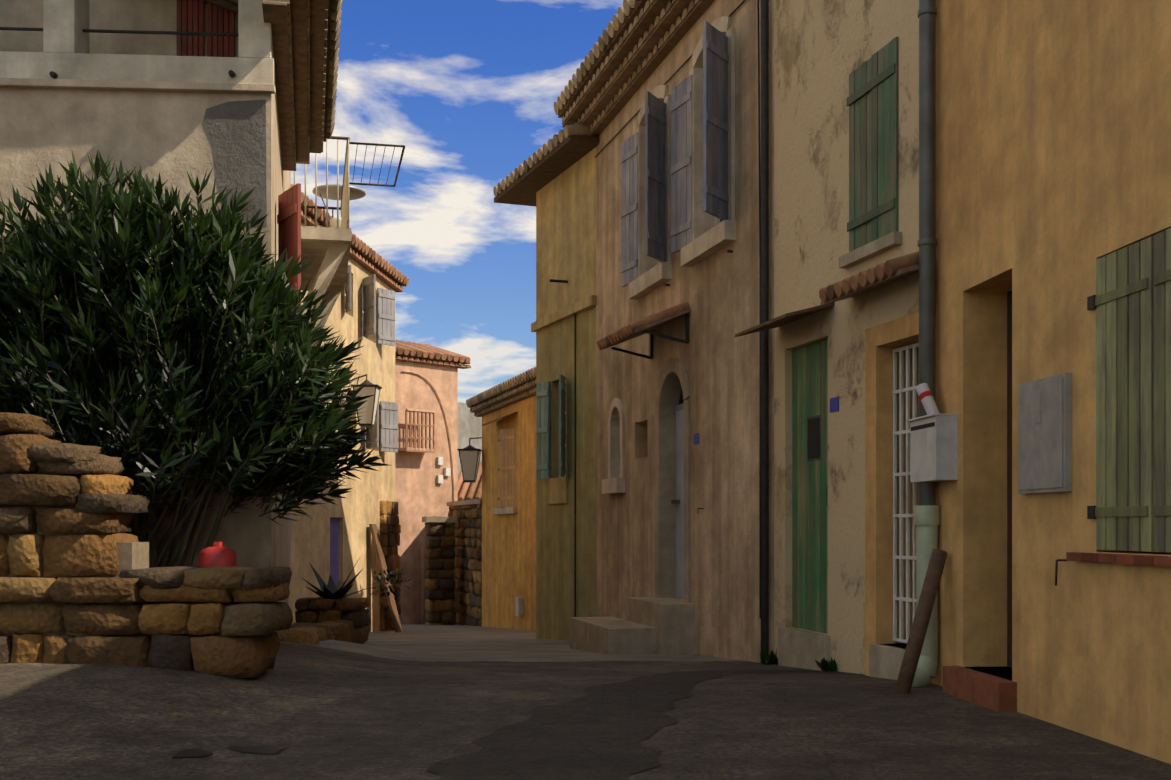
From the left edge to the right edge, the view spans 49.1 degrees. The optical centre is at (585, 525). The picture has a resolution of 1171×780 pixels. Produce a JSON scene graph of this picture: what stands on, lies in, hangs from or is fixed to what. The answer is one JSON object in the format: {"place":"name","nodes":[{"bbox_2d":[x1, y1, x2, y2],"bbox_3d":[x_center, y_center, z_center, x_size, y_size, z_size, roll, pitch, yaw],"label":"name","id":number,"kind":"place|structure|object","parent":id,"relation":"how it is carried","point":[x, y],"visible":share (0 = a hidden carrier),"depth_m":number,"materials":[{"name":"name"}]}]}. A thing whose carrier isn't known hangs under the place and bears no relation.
{"place":"outdoors","nodes":[
{"label":"outdoors","id":0,"kind":"place"},
{"bbox_2d":[291,0,622,402],"label":"sky","id":1,"kind":"structure","parent":0,"point":[470,89],"materials":[{"name":"blue"}]},
{"bbox_2d":[280,624,744,661],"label":"concrete lane","id":2,"kind":"structure","parent":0,"point":[442,643],"depth_m":13.59,"materials":[{"name":"grey concrete"}]},
{"bbox_2d":[0,643,1170,779],"bbox_3d":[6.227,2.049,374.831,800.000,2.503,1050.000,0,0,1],"label":"ground","id":3,"kind":"structure","parent":0,"point":[320,713],"depth_m":6.08,"materials":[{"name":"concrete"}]},
{"bbox_2d":[0,0,275,567],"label":"grey house","id":4,"kind":"structure","parent":3,"relation":"on","point":[173,92],"depth_m":8.88,"materials":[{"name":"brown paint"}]},
{"bbox_2d":[0,412,292,677],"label":"stone walls","id":5,"kind":"structure","parent":3,"relation":"on","point":[81,582],"depth_m":7.41,"materials":[{"name":"stone"}]},
{"bbox_2d":[198,542,237,566],"bbox_3d":[-2.344,0.473,8.104,0.439,0.742,0.387,0,0,28],"label":"pot","id":6,"kind":"object","parent":5,"relation":"on","point":[217,554],"visible":0.15,"depth_m":8.03,"materials":[{"name":"red ceramic"}]},
{"bbox_2d":[172,748,211,756],"bbox_3d":[-1.634,0.949,5.348,0.146,0.008,0.198,0,0,1],"label":"road patch","id":7,"kind":"object","parent":3,"relation":"on","point":[194,752],"visible":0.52,"depth_m":5.34,"materials":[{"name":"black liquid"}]},
{"bbox_2d":[0,150,388,567],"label":"oleander bush","id":8,"kind":"object","parent":3,"relation":"on","point":[210,288],"visible":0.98,"depth_m":8.20,"materials":[{"name":"green plant"}]},
{"bbox_2d":[227,744,286,753],"bbox_3d":[-1.415,0.956,5.505,0.255,0.008,0.219,0,0,1],"label":"road patch","id":9,"kind":"object","parent":3,"relation":"on","point":[267,749],"visible":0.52,"depth_m":5.50,"materials":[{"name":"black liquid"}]},
{"bbox_2d":[203,0,342,631],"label":"house wall","id":10,"kind":"structure","parent":3,"relation":"on","point":[305,40],"depth_m":10.06,"materials":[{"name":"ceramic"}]},
{"bbox_2d":[294,136,404,330],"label":"balcony","id":11,"kind":"structure","parent":10,"relation":"attached to","point":[327,248],"depth_m":13.50,"materials":[{"name":"metal"}]},
{"bbox_2d":[278,559,411,644],"bbox_3d":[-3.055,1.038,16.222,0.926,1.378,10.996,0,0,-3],"label":"stone planter","id":12,"kind":"object","parent":3,"relation":"on","point":[332,612],"visible":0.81,"depth_m":15.23,"materials":[{"name":"stone"}]},
{"bbox_2d":[290,184,408,631],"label":"cream house","id":13,"kind":"structure","parent":3,"relation":"on","point":[362,524],"depth_m":21.49,"materials":[{"name":"beige paint"}]},
{"bbox_2d":[395,340,470,623],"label":"pink house","id":14,"kind":"structure","parent":3,"relation":"on","point":[426,454],"depth_m":31.18,"materials":[{"name":"paint"}]},
{"bbox_2d":[422,499,481,625],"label":"stone wall","id":15,"kind":"structure","parent":3,"relation":"on","point":[453,570],"depth_m":29.32,"materials":[{"name":"stone"}]},
{"bbox_2d":[458,402,481,500],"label":"grey building","id":16,"kind":"structure","parent":3,"relation":"on","point":[469,424],"depth_m":40.61,"materials":[{"name":"paint"}]},
{"bbox_2d":[466,366,535,630],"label":"orange house","id":17,"kind":"structure","parent":3,"relation":"on","point":[505,410],"depth_m":25.02,"materials":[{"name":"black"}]},
{"bbox_2d":[457,437,481,481],"bbox_3d":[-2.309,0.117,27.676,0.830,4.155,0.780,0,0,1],"label":"lantern","id":18,"kind":"object","parent":17,"relation":"attached to","point":[469,455],"visible":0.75,"depth_m":27.37,"materials":[{"name":"metal"}]},
{"bbox_2d":[493,124,599,640],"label":"green house","id":19,"kind":"structure","parent":3,"relation":"on","point":[553,180],"depth_m":16.91,"materials":[{"name":"paint"}]},
{"bbox_2d":[426,669,863,779],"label":"asphalt patch","id":20,"kind":"object","parent":3,"relation":"on","point":[599,732],"visible":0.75,"depth_m":5.86,"materials":[{"name":"grey asphalt"}]},
{"bbox_2d":[554,0,932,682],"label":"houses","id":21,"kind":"structure","parent":3,"relation":"on","point":[680,156],"depth_m":10.75,"materials":[{"name":"beige paint"}]},
{"bbox_2d":[595,0,838,618],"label":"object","id":22,"kind":"object","parent":21,"relation":"attached to","point":[834,404],"visible":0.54,"depth_m":10.59,"materials":[{"name":"metal"}]},
{"bbox_2d":[759,648,837,671],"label":"weeds","id":23,"kind":"object","parent":3,"relation":"on","point":[823,665],"visible":0.88,"depth_m":10.18,"materials":[{"name":"green plant"}]},
{"bbox_2d":[894,549,947,693],"bbox_3d":[1.959,0.585,7.500,0.432,0.898,0.089,0,0,-34],"label":"leaning post","id":24,"kind":"object","parent":3,"relation":"on","point":[915,642],"visible":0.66,"depth_m":7.47,"materials":[{"name":"brown wood"}]},
{"bbox_2d":[907,0,957,686],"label":"drainpipe","id":25,"kind":"object","parent":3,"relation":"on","point":[933,445],"visible":0.92,"depth_m":7.75,"materials":[{"name":"metal"}]},
{"bbox_2d":[933,0,1170,763],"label":"yellow house","id":26,"kind":"structure","parent":3,"relation":"on","point":[1053,256],"depth_m":6.18,"materials":[{"name":"yellow paint"}]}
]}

